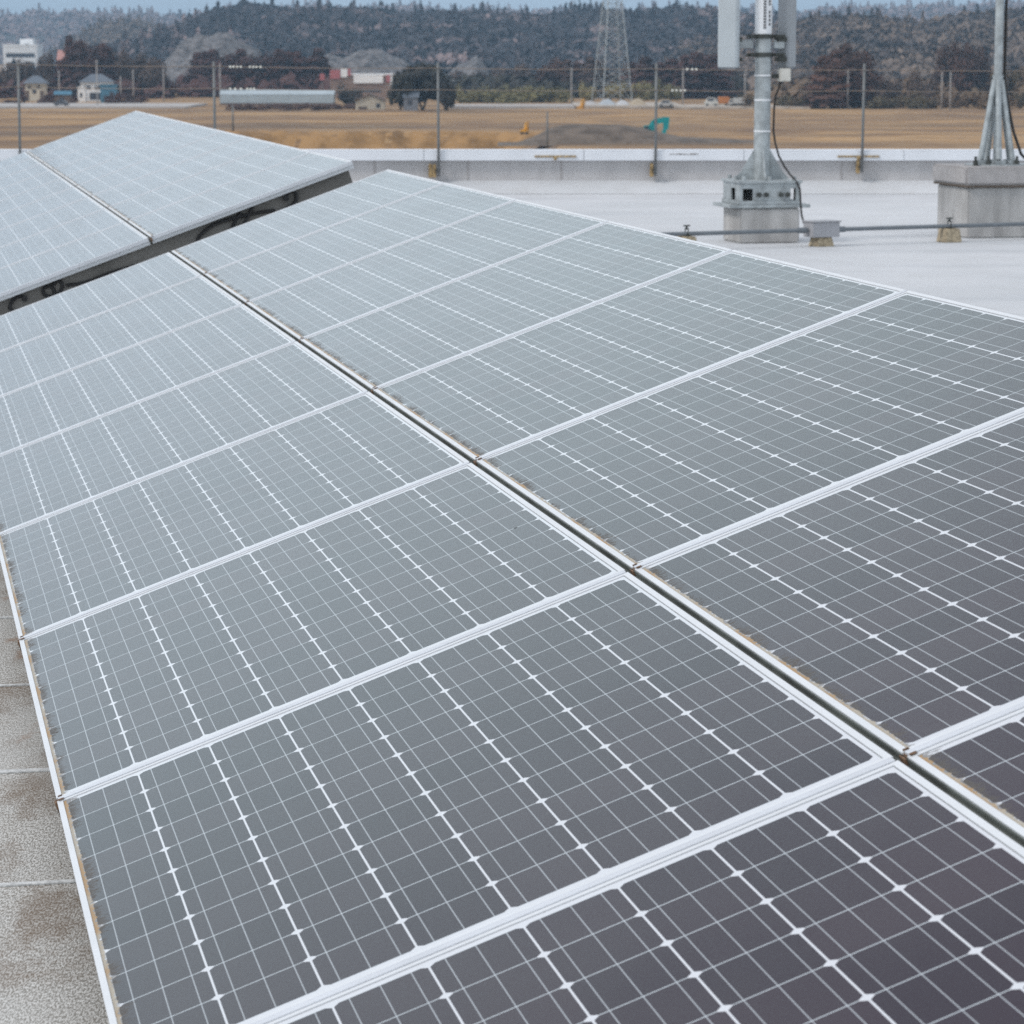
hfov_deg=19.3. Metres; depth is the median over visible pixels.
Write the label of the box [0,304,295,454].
solar panel
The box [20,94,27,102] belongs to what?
dark bush
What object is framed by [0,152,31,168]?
solar panel
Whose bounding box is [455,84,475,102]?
bamboo clump
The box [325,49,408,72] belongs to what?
cut slope
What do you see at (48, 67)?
bare tree
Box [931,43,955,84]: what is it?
cedar tree
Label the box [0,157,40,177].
solar panel
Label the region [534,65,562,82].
cedar tree
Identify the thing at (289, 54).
cedar tree
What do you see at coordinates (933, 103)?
shrub
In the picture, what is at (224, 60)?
cedar tree
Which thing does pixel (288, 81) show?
undergrowth
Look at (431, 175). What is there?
parapet post
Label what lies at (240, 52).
cedar tree
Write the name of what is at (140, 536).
solar panel
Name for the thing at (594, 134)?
soil heap
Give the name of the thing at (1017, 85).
bare tree
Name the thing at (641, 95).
bamboo clump
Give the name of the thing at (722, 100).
parked truck
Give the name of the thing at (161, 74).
bare tree
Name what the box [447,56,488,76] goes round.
cut slope
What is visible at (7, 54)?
window
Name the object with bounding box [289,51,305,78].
cedar tree
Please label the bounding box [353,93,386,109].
house
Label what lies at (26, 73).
bare tree
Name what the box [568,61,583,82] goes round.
cedar tree
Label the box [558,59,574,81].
cedar tree
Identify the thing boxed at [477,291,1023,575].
solar panel
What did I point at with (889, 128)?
field
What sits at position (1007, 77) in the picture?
bare tree
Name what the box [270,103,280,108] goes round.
hedge shrub
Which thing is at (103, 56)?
cedar tree
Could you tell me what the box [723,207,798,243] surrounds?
concrete plinth
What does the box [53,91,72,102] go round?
shed
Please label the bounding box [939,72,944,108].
utility pole
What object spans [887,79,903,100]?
bare tree
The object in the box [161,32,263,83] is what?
cut slope
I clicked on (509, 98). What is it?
bamboo clump
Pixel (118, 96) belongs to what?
dark bush
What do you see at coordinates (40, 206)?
solar panel
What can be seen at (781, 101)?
shrub
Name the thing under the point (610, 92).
bamboo clump
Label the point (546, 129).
utility pole
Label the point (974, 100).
shrub
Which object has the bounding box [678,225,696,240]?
support block
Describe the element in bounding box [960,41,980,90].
cedar tree
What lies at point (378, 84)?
roadside store
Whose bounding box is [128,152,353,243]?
solar panel
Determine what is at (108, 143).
solar panel
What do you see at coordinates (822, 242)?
support block
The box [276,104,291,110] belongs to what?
hedge shrub
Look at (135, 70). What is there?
bare tree
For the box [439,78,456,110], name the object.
evergreen tree
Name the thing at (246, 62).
cedar tree
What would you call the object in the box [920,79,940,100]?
bare tree
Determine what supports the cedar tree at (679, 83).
on the field
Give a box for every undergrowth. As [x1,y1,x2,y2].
[0,73,177,98]
[174,69,340,96]
[440,72,749,97]
[771,76,1023,103]
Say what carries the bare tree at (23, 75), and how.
on the field
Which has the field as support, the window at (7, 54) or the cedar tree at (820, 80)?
the cedar tree at (820, 80)
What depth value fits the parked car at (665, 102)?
782.11 m
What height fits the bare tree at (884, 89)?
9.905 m
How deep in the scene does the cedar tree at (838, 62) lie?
778.57 m
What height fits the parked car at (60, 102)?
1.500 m
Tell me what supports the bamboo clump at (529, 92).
on the field
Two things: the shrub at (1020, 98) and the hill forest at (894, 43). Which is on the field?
the shrub at (1020, 98)
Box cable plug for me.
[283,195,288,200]
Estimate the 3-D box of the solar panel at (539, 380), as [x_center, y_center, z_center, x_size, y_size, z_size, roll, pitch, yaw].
[0.334,-0.497,9.307,1.332,0.050,1.817,-22,12,-8]
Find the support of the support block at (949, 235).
on the roof
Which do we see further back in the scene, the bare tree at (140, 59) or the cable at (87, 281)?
the bare tree at (140, 59)
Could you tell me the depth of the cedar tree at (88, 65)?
952.18 m
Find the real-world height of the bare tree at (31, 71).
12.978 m
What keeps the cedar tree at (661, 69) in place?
on the field
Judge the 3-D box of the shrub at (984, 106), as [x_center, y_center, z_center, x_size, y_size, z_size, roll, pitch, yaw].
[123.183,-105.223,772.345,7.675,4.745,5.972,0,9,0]
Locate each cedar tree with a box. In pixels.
[51,59,63,86]
[57,34,73,86]
[60,63,73,94]
[64,38,76,73]
[68,39,90,94]
[77,53,104,82]
[83,44,109,73]
[97,42,115,77]
[107,46,122,78]
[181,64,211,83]
[183,51,200,85]
[194,51,214,71]
[200,53,236,74]
[205,61,236,78]
[209,49,220,61]
[226,54,241,79]
[231,54,266,82]
[235,48,246,77]
[255,65,282,81]
[266,49,293,78]
[285,51,292,73]
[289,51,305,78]
[293,60,309,77]
[304,66,329,77]
[305,47,332,79]
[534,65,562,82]
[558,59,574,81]
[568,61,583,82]
[577,57,600,82]
[595,60,615,86]
[616,61,637,85]
[626,56,663,97]
[653,62,666,84]
[662,59,677,84]
[669,66,717,98]
[671,54,689,83]
[676,51,718,97]
[699,67,738,98]
[703,55,724,96]
[708,54,741,96]
[797,55,850,108]
[815,49,856,108]
[839,43,861,107]
[843,69,882,107]
[851,51,878,106]
[853,50,882,99]
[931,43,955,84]
[947,40,961,83]
[948,54,977,92]
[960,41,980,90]
[975,46,992,91]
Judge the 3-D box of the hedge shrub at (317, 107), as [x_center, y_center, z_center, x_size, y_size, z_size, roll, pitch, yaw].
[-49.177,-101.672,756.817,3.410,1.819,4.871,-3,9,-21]
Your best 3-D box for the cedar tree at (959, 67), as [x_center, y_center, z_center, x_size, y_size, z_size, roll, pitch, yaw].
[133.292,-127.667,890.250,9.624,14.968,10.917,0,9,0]
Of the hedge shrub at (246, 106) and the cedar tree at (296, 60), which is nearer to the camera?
the hedge shrub at (246, 106)
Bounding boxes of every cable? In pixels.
[8,294,22,311]
[41,279,63,297]
[66,264,135,286]
[196,206,274,241]
[231,190,297,227]
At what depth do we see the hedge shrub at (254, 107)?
760.50 m
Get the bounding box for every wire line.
[0,64,941,70]
[34,87,959,91]
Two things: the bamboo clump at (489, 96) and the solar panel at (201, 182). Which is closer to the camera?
the solar panel at (201, 182)
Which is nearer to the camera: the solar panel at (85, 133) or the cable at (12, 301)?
the cable at (12, 301)
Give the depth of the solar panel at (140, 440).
10.77 m
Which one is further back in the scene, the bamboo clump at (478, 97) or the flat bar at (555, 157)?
the bamboo clump at (478, 97)
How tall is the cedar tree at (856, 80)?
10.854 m
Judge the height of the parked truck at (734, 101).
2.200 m
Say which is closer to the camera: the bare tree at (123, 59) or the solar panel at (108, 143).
the solar panel at (108, 143)
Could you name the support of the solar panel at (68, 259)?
on the support rack at (188, 237)
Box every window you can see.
[6,53,34,56]
[90,93,99,99]
[349,89,380,91]
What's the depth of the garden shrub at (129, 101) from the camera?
836.93 m
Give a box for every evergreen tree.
[335,82,362,103]
[386,71,412,109]
[391,63,449,109]
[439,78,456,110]
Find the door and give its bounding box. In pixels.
[40,91,43,99]
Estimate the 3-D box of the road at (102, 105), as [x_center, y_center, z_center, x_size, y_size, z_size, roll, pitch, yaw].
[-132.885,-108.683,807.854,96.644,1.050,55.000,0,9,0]
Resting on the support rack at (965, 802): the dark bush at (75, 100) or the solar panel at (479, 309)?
the solar panel at (479, 309)
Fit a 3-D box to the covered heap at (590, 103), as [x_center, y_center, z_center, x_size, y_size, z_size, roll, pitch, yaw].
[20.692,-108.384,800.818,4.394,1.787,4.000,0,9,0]
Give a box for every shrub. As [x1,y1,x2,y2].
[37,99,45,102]
[105,98,117,102]
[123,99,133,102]
[225,103,240,109]
[235,102,252,109]
[250,104,261,109]
[257,104,272,109]
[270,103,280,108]
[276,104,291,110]
[287,104,303,109]
[295,102,309,108]
[308,104,322,110]
[319,103,331,109]
[327,103,342,109]
[343,103,355,108]
[728,94,743,105]
[739,92,754,106]
[773,94,792,105]
[784,96,806,105]
[805,92,821,107]
[866,96,888,108]
[875,94,899,108]
[890,95,909,107]
[901,90,928,108]
[917,96,943,108]
[935,94,953,107]
[945,95,971,107]
[963,93,985,107]
[977,92,988,108]
[1008,95,1020,109]
[1012,92,1023,108]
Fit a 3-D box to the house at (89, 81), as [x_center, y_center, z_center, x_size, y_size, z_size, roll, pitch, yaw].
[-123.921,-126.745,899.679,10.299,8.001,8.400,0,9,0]
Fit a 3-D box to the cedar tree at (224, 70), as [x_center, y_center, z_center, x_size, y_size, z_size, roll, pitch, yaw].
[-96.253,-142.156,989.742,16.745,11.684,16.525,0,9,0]
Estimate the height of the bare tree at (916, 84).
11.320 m
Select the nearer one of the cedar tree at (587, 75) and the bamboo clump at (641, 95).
the bamboo clump at (641, 95)
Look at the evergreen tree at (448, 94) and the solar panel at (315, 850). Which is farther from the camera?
the evergreen tree at (448, 94)
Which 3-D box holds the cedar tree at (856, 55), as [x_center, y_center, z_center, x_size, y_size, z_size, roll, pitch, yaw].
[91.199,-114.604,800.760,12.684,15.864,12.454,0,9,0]
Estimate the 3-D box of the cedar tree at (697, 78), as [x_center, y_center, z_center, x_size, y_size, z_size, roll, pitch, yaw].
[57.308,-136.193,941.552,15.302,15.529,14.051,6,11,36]
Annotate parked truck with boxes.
[715,97,729,105]
[728,98,744,105]
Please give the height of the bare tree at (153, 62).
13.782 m
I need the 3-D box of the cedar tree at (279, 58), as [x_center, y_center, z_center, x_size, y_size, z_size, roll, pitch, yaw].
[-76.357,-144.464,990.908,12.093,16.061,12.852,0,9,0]
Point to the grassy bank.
(413, 140)
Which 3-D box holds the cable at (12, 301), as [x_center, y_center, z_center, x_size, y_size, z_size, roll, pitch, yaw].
[-2.975,-1.267,18.352,0.188,0.129,0.021,-2,9,-12]
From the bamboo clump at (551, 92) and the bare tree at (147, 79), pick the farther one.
the bare tree at (147, 79)
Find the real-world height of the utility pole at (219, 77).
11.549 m
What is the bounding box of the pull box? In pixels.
[802,220,840,237]
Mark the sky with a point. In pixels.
(161, 6)
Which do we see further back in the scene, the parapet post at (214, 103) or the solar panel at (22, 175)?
the parapet post at (214, 103)
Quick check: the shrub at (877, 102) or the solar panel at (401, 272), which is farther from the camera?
the shrub at (877, 102)
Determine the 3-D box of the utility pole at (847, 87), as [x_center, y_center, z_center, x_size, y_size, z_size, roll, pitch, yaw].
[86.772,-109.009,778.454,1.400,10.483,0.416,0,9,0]
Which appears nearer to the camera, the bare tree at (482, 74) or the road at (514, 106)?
the road at (514, 106)
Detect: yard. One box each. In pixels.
[572,102,684,108]
[674,104,809,108]
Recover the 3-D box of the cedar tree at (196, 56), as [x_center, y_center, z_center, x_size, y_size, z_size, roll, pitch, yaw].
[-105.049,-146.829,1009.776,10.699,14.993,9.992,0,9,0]
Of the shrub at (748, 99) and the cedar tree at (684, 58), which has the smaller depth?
the shrub at (748, 99)
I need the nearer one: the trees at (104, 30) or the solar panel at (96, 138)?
the solar panel at (96, 138)
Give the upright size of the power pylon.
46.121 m
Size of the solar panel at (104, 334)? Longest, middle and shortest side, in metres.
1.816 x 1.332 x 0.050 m
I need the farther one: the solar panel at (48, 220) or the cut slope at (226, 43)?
the cut slope at (226, 43)
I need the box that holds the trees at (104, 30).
[1,14,166,70]
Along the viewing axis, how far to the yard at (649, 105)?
783.14 m
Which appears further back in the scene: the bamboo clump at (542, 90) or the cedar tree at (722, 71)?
the cedar tree at (722, 71)
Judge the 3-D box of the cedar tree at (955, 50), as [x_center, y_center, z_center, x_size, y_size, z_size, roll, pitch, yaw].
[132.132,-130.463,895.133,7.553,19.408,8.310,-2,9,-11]
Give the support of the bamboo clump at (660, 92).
on the field
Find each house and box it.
[23,76,48,100]
[57,50,64,60]
[79,74,114,100]
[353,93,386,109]
[402,92,419,110]
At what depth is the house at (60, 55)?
1386.03 m
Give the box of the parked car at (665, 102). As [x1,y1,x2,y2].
[658,100,673,106]
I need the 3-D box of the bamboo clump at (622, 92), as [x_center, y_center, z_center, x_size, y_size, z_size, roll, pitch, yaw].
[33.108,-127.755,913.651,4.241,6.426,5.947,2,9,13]
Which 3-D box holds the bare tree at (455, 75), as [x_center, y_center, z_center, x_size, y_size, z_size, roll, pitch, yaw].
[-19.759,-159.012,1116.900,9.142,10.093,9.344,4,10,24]
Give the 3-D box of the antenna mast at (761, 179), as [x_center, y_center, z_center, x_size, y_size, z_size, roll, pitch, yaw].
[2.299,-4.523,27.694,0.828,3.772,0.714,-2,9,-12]
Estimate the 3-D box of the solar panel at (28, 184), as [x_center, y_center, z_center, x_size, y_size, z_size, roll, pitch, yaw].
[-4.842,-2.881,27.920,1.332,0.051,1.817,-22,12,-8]
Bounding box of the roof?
[0,194,1023,1023]
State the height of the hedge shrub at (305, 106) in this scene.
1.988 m
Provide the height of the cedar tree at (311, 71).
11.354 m
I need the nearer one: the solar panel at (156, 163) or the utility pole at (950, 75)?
the solar panel at (156, 163)
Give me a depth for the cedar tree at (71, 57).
957.38 m
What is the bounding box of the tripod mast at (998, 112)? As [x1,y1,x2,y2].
[964,0,1023,165]
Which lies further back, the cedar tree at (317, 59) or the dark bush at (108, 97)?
the cedar tree at (317, 59)
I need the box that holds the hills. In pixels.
[0,9,981,62]
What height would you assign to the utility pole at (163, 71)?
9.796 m
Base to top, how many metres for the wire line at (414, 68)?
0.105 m
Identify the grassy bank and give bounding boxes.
[225,130,541,149]
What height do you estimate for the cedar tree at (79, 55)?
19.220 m
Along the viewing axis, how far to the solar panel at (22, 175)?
29.69 m
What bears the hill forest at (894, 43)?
on the right hill
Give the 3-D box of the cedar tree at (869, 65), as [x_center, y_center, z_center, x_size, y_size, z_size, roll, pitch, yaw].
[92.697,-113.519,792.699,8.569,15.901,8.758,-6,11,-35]
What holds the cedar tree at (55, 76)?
on the field
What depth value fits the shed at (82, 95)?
881.72 m
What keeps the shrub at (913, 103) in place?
on the field
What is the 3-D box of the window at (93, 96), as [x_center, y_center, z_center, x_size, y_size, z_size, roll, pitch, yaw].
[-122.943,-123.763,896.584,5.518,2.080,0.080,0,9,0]
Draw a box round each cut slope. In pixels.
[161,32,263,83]
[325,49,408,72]
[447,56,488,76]
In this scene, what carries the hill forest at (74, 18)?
on the hills
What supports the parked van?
on the yard at (701, 106)
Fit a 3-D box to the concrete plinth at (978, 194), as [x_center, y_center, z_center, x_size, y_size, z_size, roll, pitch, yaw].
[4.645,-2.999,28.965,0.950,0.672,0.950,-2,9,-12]
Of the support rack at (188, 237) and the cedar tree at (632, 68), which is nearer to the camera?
the support rack at (188, 237)
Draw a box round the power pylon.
[591,0,632,100]
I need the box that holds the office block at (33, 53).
[3,44,42,69]
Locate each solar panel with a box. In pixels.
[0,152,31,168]
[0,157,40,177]
[0,164,49,188]
[0,170,61,200]
[0,178,73,213]
[0,186,88,228]
[0,197,104,246]
[0,208,124,267]
[0,222,150,300]
[0,252,200,350]
[0,275,241,395]
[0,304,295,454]
[0,341,367,533]
[0,391,469,650]
[19,463,625,814]
[26,111,147,156]
[35,114,164,163]
[43,118,181,170]
[53,122,199,178]
[57,572,894,1023]
[64,126,221,187]
[77,131,246,197]
[91,137,276,208]
[108,144,310,222]
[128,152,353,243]
[171,169,443,276]
[205,183,515,305]
[246,199,607,342]
[267,760,1023,1023]
[301,221,731,393]
[373,250,906,465]
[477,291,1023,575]
[635,413,1023,765]
[907,708,1023,837]
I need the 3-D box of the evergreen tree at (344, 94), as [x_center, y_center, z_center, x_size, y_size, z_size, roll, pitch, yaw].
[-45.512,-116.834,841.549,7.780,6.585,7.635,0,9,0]
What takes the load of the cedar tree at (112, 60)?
on the field
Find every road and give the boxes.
[0,103,206,108]
[449,104,574,108]
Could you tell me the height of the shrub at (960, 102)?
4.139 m
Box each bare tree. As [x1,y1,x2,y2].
[0,62,14,83]
[11,68,31,77]
[12,58,28,83]
[22,61,36,75]
[36,57,49,86]
[40,51,53,86]
[114,47,132,80]
[118,64,140,79]
[132,50,148,73]
[136,67,160,87]
[142,57,160,81]
[155,59,169,84]
[449,70,465,78]
[470,71,487,76]
[490,66,511,76]
[508,62,533,76]
[872,75,893,100]
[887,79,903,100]
[904,69,925,97]
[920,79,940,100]
[989,70,1009,88]
[1006,68,1023,97]
[1010,65,1023,99]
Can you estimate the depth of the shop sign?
945.15 m
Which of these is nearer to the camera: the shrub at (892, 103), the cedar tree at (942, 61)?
the shrub at (892, 103)
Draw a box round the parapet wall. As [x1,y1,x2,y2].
[0,149,1023,193]
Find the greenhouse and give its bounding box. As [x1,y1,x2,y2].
[219,90,334,104]
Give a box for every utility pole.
[96,60,97,104]
[161,69,165,101]
[219,63,220,89]
[232,104,233,130]
[546,111,547,148]
[569,68,573,103]
[681,68,685,103]
[744,69,745,97]
[847,70,848,108]
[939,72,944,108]
[948,72,953,110]
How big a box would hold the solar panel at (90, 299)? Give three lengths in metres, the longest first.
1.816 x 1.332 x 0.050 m
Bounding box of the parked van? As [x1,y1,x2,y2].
[704,98,717,105]
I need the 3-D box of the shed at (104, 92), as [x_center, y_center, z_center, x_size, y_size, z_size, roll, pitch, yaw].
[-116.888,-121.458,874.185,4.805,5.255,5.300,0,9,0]
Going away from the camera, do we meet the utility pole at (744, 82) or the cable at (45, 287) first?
the cable at (45, 287)
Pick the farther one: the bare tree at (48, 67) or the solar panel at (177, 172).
the bare tree at (48, 67)
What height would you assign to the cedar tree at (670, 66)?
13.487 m
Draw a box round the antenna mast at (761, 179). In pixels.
[713,0,809,219]
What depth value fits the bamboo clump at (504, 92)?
870.91 m
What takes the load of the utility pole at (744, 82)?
on the field
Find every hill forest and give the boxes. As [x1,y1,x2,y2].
[0,0,1023,63]
[11,0,777,75]
[603,4,1023,90]
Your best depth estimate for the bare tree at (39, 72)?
977.04 m
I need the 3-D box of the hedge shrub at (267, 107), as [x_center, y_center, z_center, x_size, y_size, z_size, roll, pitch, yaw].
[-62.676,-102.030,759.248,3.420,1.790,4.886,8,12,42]
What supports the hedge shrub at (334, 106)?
on the field
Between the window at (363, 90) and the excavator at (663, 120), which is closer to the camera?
the excavator at (663, 120)
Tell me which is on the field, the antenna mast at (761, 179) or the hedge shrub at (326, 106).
the hedge shrub at (326, 106)
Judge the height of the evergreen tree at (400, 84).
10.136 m
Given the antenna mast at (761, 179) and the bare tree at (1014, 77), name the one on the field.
the bare tree at (1014, 77)
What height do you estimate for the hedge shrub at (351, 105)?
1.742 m
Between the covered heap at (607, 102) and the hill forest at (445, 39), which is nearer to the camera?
the covered heap at (607, 102)
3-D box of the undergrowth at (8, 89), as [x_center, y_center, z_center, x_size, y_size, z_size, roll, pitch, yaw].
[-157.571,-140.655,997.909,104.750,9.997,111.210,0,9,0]
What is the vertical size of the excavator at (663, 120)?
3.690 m
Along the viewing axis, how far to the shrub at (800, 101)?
784.58 m
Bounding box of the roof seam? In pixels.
[0,562,75,886]
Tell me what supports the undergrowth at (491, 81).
on the field
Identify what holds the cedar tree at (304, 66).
on the field
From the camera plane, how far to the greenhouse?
837.33 m
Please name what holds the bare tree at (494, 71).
on the field
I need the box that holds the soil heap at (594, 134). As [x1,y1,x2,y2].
[497,124,753,145]
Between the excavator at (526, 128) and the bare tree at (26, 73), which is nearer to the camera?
the excavator at (526, 128)
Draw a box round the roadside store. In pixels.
[329,69,394,97]
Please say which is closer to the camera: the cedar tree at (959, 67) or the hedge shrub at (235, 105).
the hedge shrub at (235, 105)
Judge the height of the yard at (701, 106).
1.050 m
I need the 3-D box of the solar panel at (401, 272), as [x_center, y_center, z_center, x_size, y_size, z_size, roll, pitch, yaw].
[-0.400,-1.032,12.806,1.332,0.051,1.817,-22,12,-8]
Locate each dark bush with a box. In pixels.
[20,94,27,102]
[70,95,78,102]
[103,92,113,102]
[114,92,124,101]
[124,92,136,100]
[134,95,148,102]
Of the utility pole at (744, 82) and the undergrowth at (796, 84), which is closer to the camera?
the utility pole at (744, 82)
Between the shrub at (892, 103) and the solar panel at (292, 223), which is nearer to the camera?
the solar panel at (292, 223)
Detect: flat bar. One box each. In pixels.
[535,156,575,159]
[838,156,878,159]
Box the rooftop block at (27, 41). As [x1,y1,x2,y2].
[20,39,35,43]
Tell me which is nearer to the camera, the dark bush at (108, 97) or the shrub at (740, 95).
the shrub at (740, 95)
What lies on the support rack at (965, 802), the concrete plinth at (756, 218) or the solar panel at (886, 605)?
the solar panel at (886, 605)
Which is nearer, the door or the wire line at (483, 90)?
the wire line at (483, 90)
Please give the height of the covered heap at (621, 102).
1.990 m
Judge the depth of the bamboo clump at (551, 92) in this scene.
875.38 m
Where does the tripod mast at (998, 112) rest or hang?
on the concrete plinth at (978, 194)
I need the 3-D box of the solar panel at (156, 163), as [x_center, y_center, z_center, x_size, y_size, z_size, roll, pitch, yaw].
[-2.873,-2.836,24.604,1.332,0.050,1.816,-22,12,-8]
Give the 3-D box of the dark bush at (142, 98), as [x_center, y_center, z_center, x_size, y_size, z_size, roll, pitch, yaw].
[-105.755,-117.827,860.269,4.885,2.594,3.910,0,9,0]
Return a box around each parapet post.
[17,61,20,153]
[212,61,215,128]
[428,63,439,177]
[650,63,657,176]
[856,63,865,173]
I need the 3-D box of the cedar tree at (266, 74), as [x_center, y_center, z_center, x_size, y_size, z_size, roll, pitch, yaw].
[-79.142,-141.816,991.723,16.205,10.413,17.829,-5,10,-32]
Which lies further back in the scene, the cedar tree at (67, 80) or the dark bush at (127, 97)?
the cedar tree at (67, 80)
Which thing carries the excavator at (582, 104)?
on the yard at (649, 105)
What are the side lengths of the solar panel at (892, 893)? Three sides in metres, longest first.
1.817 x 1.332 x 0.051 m
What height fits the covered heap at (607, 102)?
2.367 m
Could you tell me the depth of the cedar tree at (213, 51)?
1005.77 m
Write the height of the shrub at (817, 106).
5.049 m
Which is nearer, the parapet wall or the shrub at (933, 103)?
the parapet wall
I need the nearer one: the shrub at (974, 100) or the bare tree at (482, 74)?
the shrub at (974, 100)
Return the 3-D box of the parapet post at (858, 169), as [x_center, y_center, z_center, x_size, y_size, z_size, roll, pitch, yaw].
[4.348,-4.910,37.599,0.096,1.361,0.172,0,9,0]
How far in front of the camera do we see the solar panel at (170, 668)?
7.23 m
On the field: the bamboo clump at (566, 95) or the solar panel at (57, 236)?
the bamboo clump at (566, 95)
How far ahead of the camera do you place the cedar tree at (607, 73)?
1002.58 m
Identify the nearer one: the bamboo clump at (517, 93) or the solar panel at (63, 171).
the solar panel at (63, 171)
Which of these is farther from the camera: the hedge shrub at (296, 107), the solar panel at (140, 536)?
the hedge shrub at (296, 107)
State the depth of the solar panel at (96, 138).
31.60 m
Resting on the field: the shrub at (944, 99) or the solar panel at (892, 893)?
the shrub at (944, 99)
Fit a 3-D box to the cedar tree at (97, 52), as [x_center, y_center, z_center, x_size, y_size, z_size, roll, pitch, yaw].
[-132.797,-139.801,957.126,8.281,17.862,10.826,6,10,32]
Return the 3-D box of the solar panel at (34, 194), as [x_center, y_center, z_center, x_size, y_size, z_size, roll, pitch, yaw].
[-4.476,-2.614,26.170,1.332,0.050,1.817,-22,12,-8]
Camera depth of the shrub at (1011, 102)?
770.32 m
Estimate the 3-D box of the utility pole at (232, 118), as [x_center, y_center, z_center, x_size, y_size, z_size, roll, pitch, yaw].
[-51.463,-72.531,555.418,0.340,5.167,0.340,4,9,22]
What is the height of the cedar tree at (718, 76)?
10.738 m
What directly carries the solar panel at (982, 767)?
on the support rack at (965, 802)
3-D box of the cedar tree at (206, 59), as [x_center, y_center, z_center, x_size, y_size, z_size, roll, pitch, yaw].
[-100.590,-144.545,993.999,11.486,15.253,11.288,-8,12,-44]
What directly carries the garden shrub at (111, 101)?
on the field
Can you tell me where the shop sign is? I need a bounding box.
[320,74,324,89]
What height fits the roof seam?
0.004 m
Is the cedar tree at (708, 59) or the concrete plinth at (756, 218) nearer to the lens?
the concrete plinth at (756, 218)
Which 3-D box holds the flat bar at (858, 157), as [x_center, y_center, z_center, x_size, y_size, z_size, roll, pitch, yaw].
[4.327,-4.423,37.624,0.520,0.055,0.018,0,9,0]
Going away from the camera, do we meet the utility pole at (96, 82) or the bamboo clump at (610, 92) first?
the utility pole at (96, 82)
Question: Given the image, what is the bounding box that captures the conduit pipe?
[660,222,1023,235]
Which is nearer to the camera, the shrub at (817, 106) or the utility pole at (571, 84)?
the shrub at (817, 106)
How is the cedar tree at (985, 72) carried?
on the field
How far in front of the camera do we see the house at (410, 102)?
752.80 m
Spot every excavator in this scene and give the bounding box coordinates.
[520,121,528,133]
[577,99,584,108]
[644,117,669,132]
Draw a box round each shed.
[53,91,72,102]
[77,87,86,101]
[99,84,117,102]
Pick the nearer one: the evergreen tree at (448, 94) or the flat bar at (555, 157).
the flat bar at (555, 157)
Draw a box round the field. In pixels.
[0,65,1023,148]
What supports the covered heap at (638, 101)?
on the yard at (649, 105)
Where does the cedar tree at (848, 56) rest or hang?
on the field
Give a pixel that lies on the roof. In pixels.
(48, 972)
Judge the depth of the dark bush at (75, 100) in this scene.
850.78 m
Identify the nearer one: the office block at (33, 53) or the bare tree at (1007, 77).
the bare tree at (1007, 77)
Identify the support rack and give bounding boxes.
[0,152,352,315]
[171,252,1023,847]
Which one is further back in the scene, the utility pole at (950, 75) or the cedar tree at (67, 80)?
the cedar tree at (67, 80)
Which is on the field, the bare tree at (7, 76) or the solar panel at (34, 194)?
the bare tree at (7, 76)
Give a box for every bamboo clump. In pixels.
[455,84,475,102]
[465,91,483,102]
[477,84,502,102]
[494,84,513,102]
[494,93,527,102]
[512,86,527,101]
[517,84,537,101]
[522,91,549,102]
[531,85,549,101]
[541,86,565,102]
[556,87,574,102]
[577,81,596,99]
[604,81,618,99]
[613,81,627,99]
[627,80,653,99]
[643,79,665,99]
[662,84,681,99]
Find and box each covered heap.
[585,101,596,104]
[599,99,614,104]
[616,100,628,104]
[629,98,645,104]
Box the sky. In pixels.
[0,0,1023,15]
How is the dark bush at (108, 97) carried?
on the field
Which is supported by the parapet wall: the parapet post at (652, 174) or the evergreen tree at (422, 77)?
the parapet post at (652, 174)
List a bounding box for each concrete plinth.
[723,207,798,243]
[933,163,1023,237]
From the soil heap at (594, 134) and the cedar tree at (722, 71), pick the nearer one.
the soil heap at (594, 134)
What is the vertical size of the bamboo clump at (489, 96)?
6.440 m
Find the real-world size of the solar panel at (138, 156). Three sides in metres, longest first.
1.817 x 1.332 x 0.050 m
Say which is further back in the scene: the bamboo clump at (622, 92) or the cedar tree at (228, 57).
the cedar tree at (228, 57)
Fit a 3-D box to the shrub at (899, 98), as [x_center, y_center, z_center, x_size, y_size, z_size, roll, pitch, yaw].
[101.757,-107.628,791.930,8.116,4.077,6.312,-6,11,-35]
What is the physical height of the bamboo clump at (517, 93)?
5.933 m
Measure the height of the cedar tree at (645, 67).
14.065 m
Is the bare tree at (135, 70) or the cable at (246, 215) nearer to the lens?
the cable at (246, 215)
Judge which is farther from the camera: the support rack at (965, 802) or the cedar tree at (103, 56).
the cedar tree at (103, 56)
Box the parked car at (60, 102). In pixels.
[53,100,68,105]
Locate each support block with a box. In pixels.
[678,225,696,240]
[809,237,833,246]
[937,217,961,242]
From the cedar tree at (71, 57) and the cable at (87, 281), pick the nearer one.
the cable at (87, 281)

